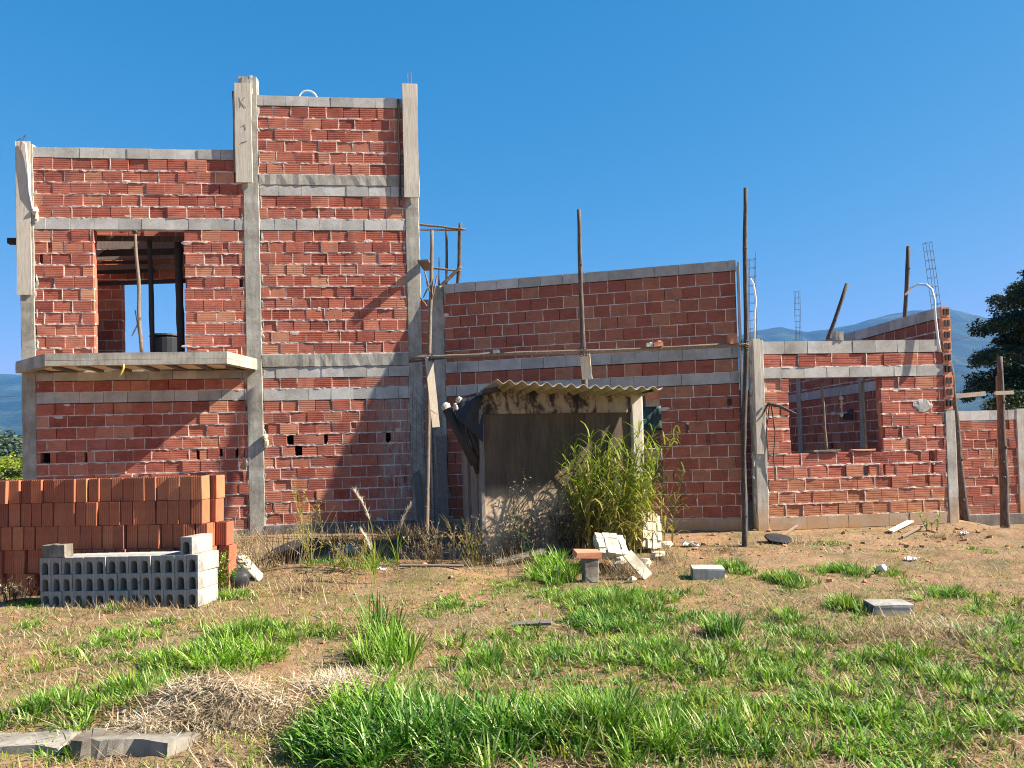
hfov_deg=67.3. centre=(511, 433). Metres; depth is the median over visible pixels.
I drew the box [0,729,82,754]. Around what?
broken slab
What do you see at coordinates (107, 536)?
hollow brick
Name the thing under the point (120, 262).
board
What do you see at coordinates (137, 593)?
channel block
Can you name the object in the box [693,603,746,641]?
grass tussock
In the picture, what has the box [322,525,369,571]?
dry weed
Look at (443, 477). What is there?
leaning board
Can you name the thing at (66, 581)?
channel block
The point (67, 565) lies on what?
channel block
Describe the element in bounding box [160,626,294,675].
grass tussock
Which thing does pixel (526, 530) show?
dry bush
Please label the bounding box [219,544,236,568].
hollow brick
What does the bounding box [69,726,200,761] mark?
broken slab
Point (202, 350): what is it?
loose brick
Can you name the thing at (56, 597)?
channel block
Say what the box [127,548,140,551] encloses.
hollow brick
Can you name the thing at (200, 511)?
hollow brick
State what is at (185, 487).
hollow brick
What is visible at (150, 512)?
hollow brick
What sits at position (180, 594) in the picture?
channel block
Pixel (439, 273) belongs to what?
frame pole
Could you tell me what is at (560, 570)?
grass tussock
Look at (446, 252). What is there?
frame pole
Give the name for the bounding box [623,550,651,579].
plaster slab
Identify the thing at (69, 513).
hollow brick
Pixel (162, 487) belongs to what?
hollow brick
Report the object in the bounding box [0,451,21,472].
pale bush
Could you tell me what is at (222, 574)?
leafy weed
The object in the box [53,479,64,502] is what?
hollow brick
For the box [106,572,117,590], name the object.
channel block
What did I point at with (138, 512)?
hollow brick
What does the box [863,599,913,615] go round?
grey block
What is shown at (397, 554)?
plume grass
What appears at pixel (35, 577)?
hollow brick
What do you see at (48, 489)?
hollow brick
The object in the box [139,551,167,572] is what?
channel block
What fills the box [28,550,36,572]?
hollow brick
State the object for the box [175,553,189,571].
channel block
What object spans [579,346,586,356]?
rope lashing
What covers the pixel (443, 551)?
concrete kerb
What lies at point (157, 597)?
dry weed
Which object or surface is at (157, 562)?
channel block
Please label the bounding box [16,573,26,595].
hollow brick
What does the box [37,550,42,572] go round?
hollow brick
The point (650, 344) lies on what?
brick fragment
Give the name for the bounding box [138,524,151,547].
hollow brick
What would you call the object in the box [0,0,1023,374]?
sky
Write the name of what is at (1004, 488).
fence post
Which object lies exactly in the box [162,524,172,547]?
hollow brick
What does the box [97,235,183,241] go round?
board
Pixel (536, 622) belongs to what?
plank offcut
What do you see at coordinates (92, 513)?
hollow brick
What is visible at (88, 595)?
channel block
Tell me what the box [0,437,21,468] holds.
tree
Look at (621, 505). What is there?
tall grass clump
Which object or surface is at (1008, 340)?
dark tree
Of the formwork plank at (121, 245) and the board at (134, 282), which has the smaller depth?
the board at (134, 282)
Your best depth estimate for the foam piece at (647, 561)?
9.86 m
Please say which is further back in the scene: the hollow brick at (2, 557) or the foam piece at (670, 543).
the foam piece at (670, 543)
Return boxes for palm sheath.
[236,554,262,581]
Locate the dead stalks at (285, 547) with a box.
[246,502,335,566]
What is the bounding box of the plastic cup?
[875,564,886,571]
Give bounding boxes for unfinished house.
[7,73,431,535]
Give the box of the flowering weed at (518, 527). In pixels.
[503,495,538,562]
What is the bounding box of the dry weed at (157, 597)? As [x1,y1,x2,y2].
[137,581,160,604]
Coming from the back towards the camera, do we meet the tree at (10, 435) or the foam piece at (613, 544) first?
the tree at (10, 435)
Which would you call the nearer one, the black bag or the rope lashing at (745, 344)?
the black bag
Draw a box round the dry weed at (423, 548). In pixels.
[398,527,447,563]
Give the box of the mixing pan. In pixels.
[764,533,791,544]
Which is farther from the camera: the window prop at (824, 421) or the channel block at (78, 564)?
the window prop at (824, 421)
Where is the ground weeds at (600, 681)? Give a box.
[6,560,1023,767]
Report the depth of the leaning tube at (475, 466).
10.82 m
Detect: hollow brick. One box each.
[0,480,13,503]
[0,504,8,526]
[0,550,4,573]
[0,573,6,595]
[1,527,12,549]
[4,550,14,573]
[7,573,15,593]
[9,480,21,503]
[9,503,21,526]
[13,526,24,549]
[14,550,27,573]
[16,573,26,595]
[21,503,31,526]
[22,479,42,502]
[24,526,36,549]
[25,573,38,595]
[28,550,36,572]
[31,479,47,502]
[32,503,41,525]
[36,526,46,549]
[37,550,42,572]
[42,503,53,525]
[44,479,54,502]
[46,526,57,544]
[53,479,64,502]
[54,502,66,525]
[58,526,68,543]
[64,502,75,525]
[65,478,84,501]
[69,526,80,548]
[73,549,82,553]
[76,478,91,501]
[76,502,85,525]
[80,526,91,548]
[82,549,92,552]
[86,501,105,525]
[89,478,99,501]
[92,525,103,548]
[93,549,104,552]
[99,501,113,524]
[100,477,119,501]
[103,525,113,548]
[105,549,115,552]
[109,501,122,524]
[112,477,126,500]
[113,525,126,548]
[116,548,126,552]
[121,501,132,524]
[123,477,135,500]
[127,525,137,548]
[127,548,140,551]
[133,501,143,524]
[134,477,144,500]
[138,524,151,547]
[139,548,151,551]
[144,500,158,524]
[145,476,163,500]
[149,524,161,547]
[150,548,161,551]
[157,476,170,499]
[157,500,168,523]
[161,548,175,551]
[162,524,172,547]
[168,476,179,499]
[168,500,179,523]
[173,524,182,547]
[179,500,190,523]
[180,476,190,499]
[183,524,195,536]
[191,475,209,499]
[191,499,209,523]
[196,522,213,545]
[208,498,223,521]
[209,475,224,497]
[213,521,218,544]
[216,521,233,544]
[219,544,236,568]
[219,567,235,588]
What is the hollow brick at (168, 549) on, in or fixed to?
on the hollow brick
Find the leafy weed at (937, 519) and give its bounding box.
[918,511,940,530]
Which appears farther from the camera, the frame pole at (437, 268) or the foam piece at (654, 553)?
the frame pole at (437, 268)
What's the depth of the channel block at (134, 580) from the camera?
8.54 m
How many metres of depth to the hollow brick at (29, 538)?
9.35 m
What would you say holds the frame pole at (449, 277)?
attached to the frame pole at (459, 243)
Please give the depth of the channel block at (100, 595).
8.62 m
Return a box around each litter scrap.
[681,541,698,545]
[904,556,919,560]
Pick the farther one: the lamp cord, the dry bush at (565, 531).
the lamp cord
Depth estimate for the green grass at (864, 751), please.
5.14 m
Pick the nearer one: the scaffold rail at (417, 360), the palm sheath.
the palm sheath
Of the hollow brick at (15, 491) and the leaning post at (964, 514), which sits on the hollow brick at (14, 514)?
the hollow brick at (15, 491)
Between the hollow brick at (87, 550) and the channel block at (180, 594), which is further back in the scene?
the hollow brick at (87, 550)
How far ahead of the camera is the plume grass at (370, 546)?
9.40 m
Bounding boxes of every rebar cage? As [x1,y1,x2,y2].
[748,252,756,340]
[794,291,801,340]
[923,242,940,308]
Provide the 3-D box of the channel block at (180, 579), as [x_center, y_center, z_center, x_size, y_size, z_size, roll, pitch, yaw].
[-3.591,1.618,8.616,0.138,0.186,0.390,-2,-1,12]
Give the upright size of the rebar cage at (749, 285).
1.546 m
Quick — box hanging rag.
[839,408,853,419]
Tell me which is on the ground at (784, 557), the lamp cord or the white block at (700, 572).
the white block at (700, 572)
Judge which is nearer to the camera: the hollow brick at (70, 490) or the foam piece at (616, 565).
the hollow brick at (70, 490)
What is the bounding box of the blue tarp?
[643,405,661,430]
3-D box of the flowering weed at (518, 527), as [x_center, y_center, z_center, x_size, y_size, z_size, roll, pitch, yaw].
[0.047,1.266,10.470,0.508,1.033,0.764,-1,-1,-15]
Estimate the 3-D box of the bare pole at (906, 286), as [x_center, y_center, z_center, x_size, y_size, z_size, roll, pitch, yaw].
[7.828,-1.104,15.424,0.537,5.332,0.103,-2,-1,0]
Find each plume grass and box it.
[352,489,380,573]
[356,526,389,583]
[381,502,411,567]
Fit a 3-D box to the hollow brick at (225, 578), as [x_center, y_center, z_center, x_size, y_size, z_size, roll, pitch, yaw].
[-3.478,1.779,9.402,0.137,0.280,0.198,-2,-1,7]
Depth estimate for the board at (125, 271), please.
14.73 m
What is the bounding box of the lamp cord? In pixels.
[839,391,843,416]
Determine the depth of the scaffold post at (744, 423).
11.18 m
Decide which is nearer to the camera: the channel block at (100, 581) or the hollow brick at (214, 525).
the channel block at (100, 581)
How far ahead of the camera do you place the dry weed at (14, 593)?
8.99 m
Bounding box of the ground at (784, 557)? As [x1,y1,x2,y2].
[0,475,1023,767]
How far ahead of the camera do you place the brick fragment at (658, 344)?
11.58 m
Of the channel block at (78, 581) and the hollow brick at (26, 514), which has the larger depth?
the hollow brick at (26, 514)
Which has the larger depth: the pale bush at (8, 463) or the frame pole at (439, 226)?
the pale bush at (8, 463)
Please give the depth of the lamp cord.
13.07 m
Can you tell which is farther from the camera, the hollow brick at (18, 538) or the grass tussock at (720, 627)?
the hollow brick at (18, 538)
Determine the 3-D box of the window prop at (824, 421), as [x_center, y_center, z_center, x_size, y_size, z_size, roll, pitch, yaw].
[5.194,-0.287,12.792,0.083,1.136,0.057,-2,-1,19]
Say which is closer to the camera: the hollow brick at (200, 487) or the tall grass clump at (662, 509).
the hollow brick at (200, 487)
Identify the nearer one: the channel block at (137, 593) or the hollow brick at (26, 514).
the channel block at (137, 593)
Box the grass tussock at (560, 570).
[519,546,580,586]
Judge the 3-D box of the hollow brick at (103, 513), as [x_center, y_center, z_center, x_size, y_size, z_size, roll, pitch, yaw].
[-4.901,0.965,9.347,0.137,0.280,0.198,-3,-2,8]
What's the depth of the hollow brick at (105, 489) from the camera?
9.28 m
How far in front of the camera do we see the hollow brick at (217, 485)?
9.36 m
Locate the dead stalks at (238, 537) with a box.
[232,510,251,556]
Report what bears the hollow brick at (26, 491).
on the hollow brick at (26, 514)
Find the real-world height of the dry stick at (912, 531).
0.100 m
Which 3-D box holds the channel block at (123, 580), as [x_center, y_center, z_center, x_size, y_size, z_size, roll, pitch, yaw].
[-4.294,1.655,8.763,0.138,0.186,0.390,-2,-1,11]
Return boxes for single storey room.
[727,307,958,530]
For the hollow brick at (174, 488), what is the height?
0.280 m
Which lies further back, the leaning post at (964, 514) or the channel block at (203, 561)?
the leaning post at (964, 514)
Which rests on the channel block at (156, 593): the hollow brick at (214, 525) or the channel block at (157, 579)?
the channel block at (157, 579)
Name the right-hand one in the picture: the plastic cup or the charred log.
the plastic cup
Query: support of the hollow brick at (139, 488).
on the hollow brick at (138, 512)
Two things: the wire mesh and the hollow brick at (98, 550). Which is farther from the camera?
the wire mesh
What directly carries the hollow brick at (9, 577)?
on the ground at (784, 557)
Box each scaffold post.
[424,230,433,535]
[577,209,587,386]
[741,187,748,546]
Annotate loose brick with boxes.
[198,349,208,351]
[227,349,237,353]
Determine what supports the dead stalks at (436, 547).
on the ground at (784, 557)
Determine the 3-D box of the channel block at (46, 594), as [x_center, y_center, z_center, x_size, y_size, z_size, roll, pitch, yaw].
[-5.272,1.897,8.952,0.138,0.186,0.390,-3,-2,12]
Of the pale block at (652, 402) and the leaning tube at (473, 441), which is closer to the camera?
the leaning tube at (473, 441)
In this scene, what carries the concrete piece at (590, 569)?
on the ground at (784, 557)
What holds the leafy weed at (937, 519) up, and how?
on the ground at (784, 557)
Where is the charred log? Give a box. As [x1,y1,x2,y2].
[260,538,321,564]
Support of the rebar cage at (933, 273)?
on the single storey room
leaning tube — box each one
[441,402,478,465]
[454,403,478,473]
[456,396,479,457]
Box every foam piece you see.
[593,532,628,559]
[614,556,627,569]
[628,576,636,581]
[638,512,661,549]
[641,558,651,566]
[651,551,664,559]
[661,541,672,547]
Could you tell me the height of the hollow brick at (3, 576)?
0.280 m
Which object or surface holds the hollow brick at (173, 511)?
on the hollow brick at (177, 531)
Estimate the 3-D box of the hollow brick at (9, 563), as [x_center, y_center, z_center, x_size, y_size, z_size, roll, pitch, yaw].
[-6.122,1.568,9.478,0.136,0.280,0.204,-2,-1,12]
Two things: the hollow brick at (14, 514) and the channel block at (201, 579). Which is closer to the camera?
the channel block at (201, 579)
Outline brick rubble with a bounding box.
[299,528,1009,599]
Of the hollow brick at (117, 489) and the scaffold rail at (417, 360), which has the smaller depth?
the hollow brick at (117, 489)
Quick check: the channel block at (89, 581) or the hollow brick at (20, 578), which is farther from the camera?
the hollow brick at (20, 578)
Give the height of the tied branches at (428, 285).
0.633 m
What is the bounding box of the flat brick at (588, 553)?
[572,549,601,558]
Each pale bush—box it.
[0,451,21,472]
[0,456,22,479]
[0,468,21,480]
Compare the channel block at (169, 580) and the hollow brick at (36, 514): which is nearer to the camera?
the channel block at (169, 580)
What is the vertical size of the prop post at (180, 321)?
2.105 m
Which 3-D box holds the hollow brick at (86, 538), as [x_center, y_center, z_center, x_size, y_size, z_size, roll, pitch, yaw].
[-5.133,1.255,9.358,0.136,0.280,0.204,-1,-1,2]
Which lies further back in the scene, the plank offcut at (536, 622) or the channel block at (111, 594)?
the channel block at (111, 594)
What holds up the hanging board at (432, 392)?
hanging from the scaffold rail at (523, 353)
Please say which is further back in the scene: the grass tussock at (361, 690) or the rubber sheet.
the rubber sheet
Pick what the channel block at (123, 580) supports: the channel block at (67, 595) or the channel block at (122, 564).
the channel block at (122, 564)
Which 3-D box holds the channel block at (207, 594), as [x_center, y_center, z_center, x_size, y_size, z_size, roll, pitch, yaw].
[-3.450,1.799,8.571,0.138,0.186,0.390,-2,-1,11]
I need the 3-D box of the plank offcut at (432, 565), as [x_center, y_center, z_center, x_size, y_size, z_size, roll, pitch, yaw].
[-1.015,1.665,9.697,0.820,0.052,0.046,-2,-1,6]
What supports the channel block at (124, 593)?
on the ground at (784, 557)
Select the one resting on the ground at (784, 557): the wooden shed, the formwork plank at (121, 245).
the wooden shed
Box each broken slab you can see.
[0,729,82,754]
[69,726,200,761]
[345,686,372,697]
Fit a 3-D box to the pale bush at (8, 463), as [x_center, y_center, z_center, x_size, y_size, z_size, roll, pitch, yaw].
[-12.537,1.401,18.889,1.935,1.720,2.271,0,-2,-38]
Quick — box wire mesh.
[404,376,463,533]
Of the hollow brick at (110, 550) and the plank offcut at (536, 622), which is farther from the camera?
the hollow brick at (110, 550)
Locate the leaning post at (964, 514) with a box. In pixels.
[951,364,969,521]
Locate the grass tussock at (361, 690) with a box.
[292,668,453,735]
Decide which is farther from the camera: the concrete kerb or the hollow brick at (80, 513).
the concrete kerb
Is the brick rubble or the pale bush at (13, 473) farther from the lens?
the pale bush at (13, 473)
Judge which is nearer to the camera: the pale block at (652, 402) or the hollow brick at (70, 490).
the hollow brick at (70, 490)
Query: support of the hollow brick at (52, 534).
on the hollow brick
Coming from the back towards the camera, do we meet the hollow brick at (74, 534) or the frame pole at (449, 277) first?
the frame pole at (449, 277)
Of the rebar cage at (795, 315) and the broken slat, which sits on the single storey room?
the rebar cage at (795, 315)
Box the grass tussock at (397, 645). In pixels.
[338,613,430,670]
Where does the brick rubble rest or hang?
on the ground at (784, 557)
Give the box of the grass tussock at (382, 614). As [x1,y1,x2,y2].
[346,583,409,637]
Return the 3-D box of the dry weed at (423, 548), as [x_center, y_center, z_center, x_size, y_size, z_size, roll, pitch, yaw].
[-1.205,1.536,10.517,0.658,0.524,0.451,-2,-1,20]
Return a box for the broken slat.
[494,547,546,565]
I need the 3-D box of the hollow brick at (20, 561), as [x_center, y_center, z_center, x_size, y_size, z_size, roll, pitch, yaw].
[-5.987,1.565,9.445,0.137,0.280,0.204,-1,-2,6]
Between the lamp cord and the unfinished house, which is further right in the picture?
the lamp cord
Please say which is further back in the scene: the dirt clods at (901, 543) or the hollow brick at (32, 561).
the dirt clods at (901, 543)
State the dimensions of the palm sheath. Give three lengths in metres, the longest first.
0.504 x 0.225 x 0.204 m
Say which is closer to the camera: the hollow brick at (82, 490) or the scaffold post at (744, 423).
the hollow brick at (82, 490)
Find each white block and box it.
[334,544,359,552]
[690,565,724,579]
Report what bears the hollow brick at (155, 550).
on the hollow brick
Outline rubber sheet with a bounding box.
[457,395,482,441]
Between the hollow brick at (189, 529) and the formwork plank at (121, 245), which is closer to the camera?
the hollow brick at (189, 529)
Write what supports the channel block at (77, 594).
on the ground at (784, 557)
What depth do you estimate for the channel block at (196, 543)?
8.55 m
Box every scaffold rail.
[409,343,748,359]
[409,352,489,362]
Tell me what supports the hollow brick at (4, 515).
on the hollow brick at (6, 538)
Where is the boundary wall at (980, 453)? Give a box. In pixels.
[958,409,1023,525]
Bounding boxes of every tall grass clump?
[553,419,681,555]
[631,450,689,542]
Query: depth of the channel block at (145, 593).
8.51 m
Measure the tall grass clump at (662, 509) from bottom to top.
1.435 m
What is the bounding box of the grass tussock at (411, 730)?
[273,677,584,767]
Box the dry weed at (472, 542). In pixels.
[439,514,501,565]
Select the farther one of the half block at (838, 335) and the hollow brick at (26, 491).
the half block at (838, 335)
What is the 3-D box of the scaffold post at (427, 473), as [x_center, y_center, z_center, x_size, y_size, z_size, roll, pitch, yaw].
[-1.417,-0.843,13.098,0.108,5.346,0.390,-3,-2,37]
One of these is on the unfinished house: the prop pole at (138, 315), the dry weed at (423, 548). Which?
the prop pole at (138, 315)
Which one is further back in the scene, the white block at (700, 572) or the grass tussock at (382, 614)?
the white block at (700, 572)
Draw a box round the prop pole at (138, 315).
[131,229,143,351]
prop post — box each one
[147,239,154,351]
[174,242,184,351]
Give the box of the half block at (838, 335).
[832,331,843,340]
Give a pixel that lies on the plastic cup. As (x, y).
(883, 567)
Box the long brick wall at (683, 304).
[427,260,747,531]
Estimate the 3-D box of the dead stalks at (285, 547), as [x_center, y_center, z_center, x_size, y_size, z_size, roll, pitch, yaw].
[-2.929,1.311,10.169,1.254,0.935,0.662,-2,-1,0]
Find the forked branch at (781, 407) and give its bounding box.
[754,402,796,479]
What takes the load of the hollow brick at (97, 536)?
on the hollow brick at (98, 550)
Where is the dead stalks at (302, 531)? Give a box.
[286,475,322,564]
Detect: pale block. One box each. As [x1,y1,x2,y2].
[646,399,659,406]
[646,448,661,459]
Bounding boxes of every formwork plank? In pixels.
[97,241,173,248]
[97,255,183,259]
[97,263,174,269]
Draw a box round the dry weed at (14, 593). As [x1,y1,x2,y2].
[0,575,39,602]
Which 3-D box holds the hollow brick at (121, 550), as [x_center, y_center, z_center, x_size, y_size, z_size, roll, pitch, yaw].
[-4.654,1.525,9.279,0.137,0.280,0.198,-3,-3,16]
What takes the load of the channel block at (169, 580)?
on the channel block at (169, 593)
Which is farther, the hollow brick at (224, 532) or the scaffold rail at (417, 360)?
the scaffold rail at (417, 360)
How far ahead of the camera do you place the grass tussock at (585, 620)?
7.02 m
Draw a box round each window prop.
[820,382,827,449]
[861,381,867,448]
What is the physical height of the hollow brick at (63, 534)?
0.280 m
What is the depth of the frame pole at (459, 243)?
14.36 m
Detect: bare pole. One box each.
[825,283,848,339]
[903,246,910,316]
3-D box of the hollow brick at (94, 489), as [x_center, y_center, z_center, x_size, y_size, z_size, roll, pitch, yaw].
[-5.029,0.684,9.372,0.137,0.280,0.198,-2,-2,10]
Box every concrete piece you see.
[42,543,72,557]
[581,559,598,582]
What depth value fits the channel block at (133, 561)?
8.55 m
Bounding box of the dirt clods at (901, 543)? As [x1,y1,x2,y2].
[638,524,992,555]
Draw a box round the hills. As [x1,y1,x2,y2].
[0,309,1023,434]
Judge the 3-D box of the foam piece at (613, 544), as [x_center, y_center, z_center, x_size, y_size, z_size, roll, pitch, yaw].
[1.267,1.447,9.860,0.399,0.149,0.360,6,38,-14]
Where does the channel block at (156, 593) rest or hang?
on the ground at (784, 557)
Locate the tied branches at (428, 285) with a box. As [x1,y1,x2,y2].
[420,272,436,307]
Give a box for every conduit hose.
[750,278,756,338]
[905,283,941,351]
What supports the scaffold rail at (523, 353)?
attached to the scaffold post at (744, 423)
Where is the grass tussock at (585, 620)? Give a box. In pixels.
[552,599,678,634]
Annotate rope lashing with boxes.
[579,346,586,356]
[741,339,748,350]
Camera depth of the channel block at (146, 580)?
8.52 m
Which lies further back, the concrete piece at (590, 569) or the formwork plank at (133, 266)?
the formwork plank at (133, 266)
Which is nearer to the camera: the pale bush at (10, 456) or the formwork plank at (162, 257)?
the formwork plank at (162, 257)
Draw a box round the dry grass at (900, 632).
[0,520,1023,767]
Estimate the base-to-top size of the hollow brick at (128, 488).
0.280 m
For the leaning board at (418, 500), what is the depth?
13.70 m
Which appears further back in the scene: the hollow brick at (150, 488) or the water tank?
the water tank
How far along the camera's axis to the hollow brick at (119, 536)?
9.20 m
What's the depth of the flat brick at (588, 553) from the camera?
9.18 m
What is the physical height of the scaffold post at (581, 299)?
5.388 m
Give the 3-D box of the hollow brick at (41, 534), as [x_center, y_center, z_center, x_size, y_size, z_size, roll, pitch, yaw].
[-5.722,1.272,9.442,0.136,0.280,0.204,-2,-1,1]
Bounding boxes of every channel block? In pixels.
[40,558,50,574]
[40,574,50,590]
[41,590,50,605]
[51,553,84,574]
[51,573,61,590]
[51,590,61,605]
[61,573,72,590]
[62,553,94,573]
[62,590,72,605]
[73,553,103,573]
[73,573,83,590]
[73,589,83,605]
[84,553,112,573]
[84,572,94,590]
[84,589,94,606]
[94,552,127,573]
[94,589,105,606]
[95,572,106,590]
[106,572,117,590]
[106,589,117,605]
[107,552,136,572]
[117,552,146,572]
[117,588,129,606]
[118,572,128,589]
[128,552,156,572]
[129,572,140,589]
[129,588,140,605]
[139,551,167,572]
[140,572,151,589]
[140,588,152,606]
[151,551,180,572]
[152,571,163,589]
[152,588,163,606]
[163,552,180,572]
[163,571,175,589]
[164,588,174,606]
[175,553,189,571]
[175,571,186,588]
[175,588,186,606]
[180,533,211,553]
[186,567,217,588]
[186,584,217,606]
[187,550,218,571]
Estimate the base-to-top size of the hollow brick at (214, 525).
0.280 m
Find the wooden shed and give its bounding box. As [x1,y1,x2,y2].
[462,379,661,559]
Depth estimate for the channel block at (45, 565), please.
8.77 m
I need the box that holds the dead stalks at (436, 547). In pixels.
[417,519,470,563]
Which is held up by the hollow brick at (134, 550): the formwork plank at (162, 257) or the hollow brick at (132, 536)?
the hollow brick at (132, 536)
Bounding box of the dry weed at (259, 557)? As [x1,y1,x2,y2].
[237,530,276,572]
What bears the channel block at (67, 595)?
on the ground at (784, 557)
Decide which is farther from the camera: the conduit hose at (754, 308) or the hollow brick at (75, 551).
the conduit hose at (754, 308)
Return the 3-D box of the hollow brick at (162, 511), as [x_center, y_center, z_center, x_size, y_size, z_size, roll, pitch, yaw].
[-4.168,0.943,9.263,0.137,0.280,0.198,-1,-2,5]
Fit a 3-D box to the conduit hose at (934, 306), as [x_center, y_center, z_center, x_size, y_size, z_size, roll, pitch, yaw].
[7.349,-2.040,13.882,0.127,1.410,2.234,-2,-1,15]
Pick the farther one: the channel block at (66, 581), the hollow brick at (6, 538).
the hollow brick at (6, 538)
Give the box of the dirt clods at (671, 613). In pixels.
[4,543,1011,767]
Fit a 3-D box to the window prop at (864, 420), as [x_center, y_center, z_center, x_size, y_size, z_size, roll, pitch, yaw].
[5.902,-0.302,12.869,0.058,1.169,0.073,-1,-2,-24]
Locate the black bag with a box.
[230,567,250,588]
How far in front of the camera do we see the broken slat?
10.42 m
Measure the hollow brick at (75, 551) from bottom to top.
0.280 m
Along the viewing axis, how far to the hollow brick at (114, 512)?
9.22 m
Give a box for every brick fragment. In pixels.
[646,342,652,346]
[653,341,662,346]
[728,333,737,343]
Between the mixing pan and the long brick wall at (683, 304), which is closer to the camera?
the mixing pan
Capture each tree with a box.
[0,429,21,457]
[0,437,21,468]
[957,270,1023,409]
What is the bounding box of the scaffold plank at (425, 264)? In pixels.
[417,259,434,270]
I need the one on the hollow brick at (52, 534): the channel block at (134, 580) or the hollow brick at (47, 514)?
the hollow brick at (47, 514)
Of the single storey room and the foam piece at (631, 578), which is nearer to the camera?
the foam piece at (631, 578)
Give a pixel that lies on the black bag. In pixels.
(243, 576)
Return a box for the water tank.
[149,333,176,351]
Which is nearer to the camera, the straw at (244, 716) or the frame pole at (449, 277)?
the straw at (244, 716)
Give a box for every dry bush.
[476,470,571,561]
[540,481,607,557]
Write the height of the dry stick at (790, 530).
0.141 m
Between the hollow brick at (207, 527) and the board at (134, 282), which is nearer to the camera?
the hollow brick at (207, 527)
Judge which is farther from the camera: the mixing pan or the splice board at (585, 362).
the splice board at (585, 362)
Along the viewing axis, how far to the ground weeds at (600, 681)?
5.87 m
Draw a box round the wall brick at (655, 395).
[645,387,659,398]
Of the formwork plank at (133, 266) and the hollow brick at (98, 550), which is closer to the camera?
the hollow brick at (98, 550)
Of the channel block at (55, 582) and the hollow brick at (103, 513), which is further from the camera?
the hollow brick at (103, 513)
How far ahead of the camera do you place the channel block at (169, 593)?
8.46 m
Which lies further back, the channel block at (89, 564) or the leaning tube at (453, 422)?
the leaning tube at (453, 422)
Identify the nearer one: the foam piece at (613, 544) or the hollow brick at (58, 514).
the hollow brick at (58, 514)
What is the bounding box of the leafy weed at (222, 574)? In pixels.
[217,550,246,591]
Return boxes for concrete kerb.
[413,547,472,557]
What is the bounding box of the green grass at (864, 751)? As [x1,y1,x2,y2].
[0,540,1023,767]
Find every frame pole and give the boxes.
[419,223,465,230]
[419,229,461,230]
[433,267,460,271]
[438,257,439,285]
[439,266,462,285]
[445,228,447,283]
[456,223,461,282]
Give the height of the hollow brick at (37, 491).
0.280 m
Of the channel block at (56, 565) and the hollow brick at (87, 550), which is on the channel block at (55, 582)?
the channel block at (56, 565)
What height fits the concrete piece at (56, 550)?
0.160 m
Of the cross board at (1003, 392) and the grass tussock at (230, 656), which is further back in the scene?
the cross board at (1003, 392)
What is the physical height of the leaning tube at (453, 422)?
0.915 m
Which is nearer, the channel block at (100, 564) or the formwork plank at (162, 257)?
the channel block at (100, 564)
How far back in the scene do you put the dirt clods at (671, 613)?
6.08 m
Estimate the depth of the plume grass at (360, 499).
9.66 m
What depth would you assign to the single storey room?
12.81 m
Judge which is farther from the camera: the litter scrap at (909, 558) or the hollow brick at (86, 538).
the litter scrap at (909, 558)
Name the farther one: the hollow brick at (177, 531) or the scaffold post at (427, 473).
the scaffold post at (427, 473)
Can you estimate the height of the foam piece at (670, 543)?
0.099 m
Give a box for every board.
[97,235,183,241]
[97,248,183,256]
[97,261,147,263]
[97,268,154,273]
[97,279,185,285]
[413,470,423,530]
[425,357,439,427]
[436,436,449,530]
[580,354,591,379]
[956,391,985,397]
[994,390,1013,394]
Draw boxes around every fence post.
[996,356,1009,527]
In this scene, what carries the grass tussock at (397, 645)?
on the ground at (784, 557)
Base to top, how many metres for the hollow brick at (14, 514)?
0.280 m
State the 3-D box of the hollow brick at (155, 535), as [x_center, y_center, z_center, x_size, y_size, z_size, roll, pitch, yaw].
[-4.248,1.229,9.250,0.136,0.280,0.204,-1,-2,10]
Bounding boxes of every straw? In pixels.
[97,662,380,735]
[131,539,1023,740]
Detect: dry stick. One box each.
[783,525,797,534]
[901,523,925,537]
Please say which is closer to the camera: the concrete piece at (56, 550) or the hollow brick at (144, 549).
the concrete piece at (56, 550)
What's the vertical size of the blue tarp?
0.445 m
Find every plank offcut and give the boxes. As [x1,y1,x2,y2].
[399,564,463,566]
[511,619,551,626]
[888,520,913,532]
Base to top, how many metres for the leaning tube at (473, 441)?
0.887 m
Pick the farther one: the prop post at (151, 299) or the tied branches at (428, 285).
the prop post at (151, 299)

